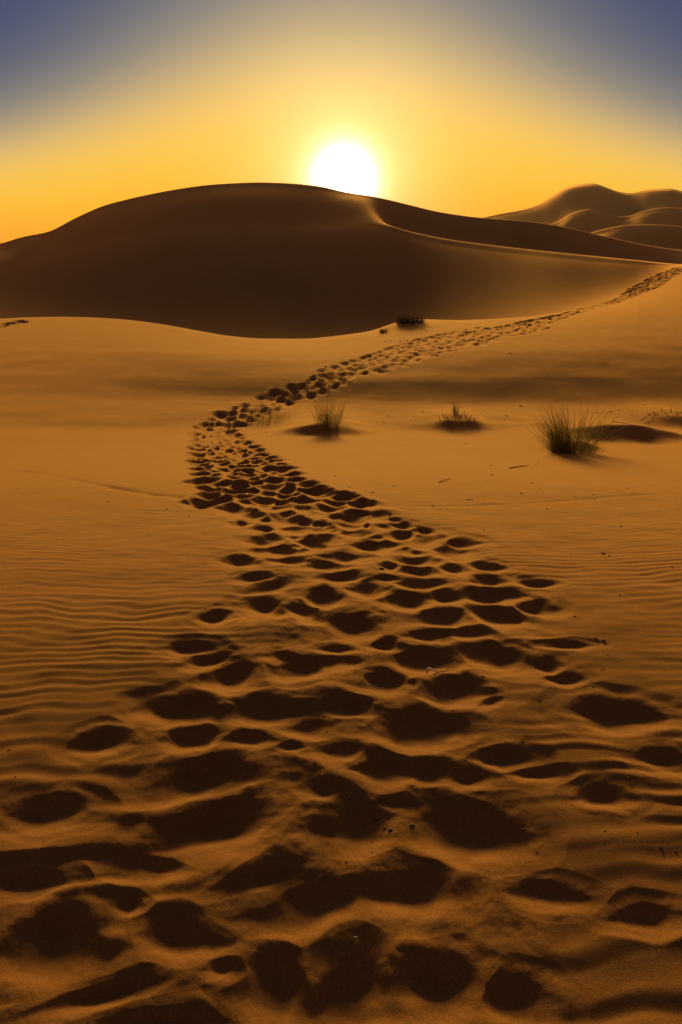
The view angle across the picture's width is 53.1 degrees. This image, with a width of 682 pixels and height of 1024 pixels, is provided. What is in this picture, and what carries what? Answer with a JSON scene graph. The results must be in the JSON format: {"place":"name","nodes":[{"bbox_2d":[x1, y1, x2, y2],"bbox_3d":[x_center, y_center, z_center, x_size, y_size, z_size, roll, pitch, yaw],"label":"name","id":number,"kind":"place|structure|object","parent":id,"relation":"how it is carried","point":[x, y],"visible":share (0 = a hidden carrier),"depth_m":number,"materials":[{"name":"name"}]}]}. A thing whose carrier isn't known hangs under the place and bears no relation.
{"place":"outdoors","nodes":[
{"label":"outdoors","id":0,"kind":"place"},
{"bbox_2d":[0,182,681,1023],"bbox_3d":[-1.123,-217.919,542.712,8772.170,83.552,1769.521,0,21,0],"label":"desert ground","id":1,"kind":"structure","parent":0,"point":[188,830],"depth_m":3.33,"materials":[{"name":"orange sand"}]},
{"bbox_2d":[240,406,290,425],"bbox_3d":[-1.226,-1.626,11.670,1.028,0.355,1.075,7,22,19],"label":"shrub","id":2,"kind":"object","parent":1,"relation":"on","point":[260,415],"visible":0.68,"depth_m":11.71,"materials":[{"name":"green plant"}]},
{"bbox_2d":[306,386,356,430],"bbox_3d":[-0.181,-1.573,10.333,0.698,0.732,0.770,-6,22,-15],"label":"grass tuft","id":3,"kind":"object","parent":1,"relation":"on","point":[327,422],"visible":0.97,"depth_m":10.33,"materials":[{"name":"plant"}]},
{"bbox_2d":[394,314,426,324],"bbox_3d":[2.221,-6.125,21.928,1.344,0.518,1.319,0,21,0],"label":"shrub","id":4,"kind":"object","parent":1,"relation":"on","point":[405,320],"visible":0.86,"depth_m":21.80,"materials":[{"name":"brown plant"}]},
{"bbox_2d":[453,401,459,413],"bbox_3d":[1.943,-1.762,11.637,0.154,0.351,0.191,0,21,0],"label":"grass tuft","id":5,"kind":"object","parent":1,"relation":"on","point":[456,410],"visible":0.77,"depth_m":11.63,"materials":[{"name":"brown plant"}]},
{"bbox_2d":[436,410,479,425],"bbox_3d":[1.926,-1.534,11.151,0.777,0.263,0.792,8,22,20],"label":"grass tuft","id":6,"kind":"object","parent":1,"relation":"on","point":[456,416],"visible":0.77,"depth_m":11.14,"materials":[{"name":"brown plant"}]},
{"bbox_2d":[524,397,629,454],"bbox_3d":[2.737,-0.963,7.871,1.367,0.754,1.290,7,22,17],"label":"grass tuft","id":7,"kind":"object","parent":1,"relation":"on","point":[558,441],"visible":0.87,"depth_m":7.95,"materials":[{"name":"plant"}]},
{"bbox_2d":[648,408,681,421],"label":"shrub","id":8,"kind":"object","parent":1,"relation":"on","point":[669,412],"visible":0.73,"depth_m":11.57,"materials":[{"name":"brown plant"}]},
{"bbox_2d":[0,0,681,242],"label":"sky","id":9,"kind":"structure","parent":0,"point":[471,108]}
]}

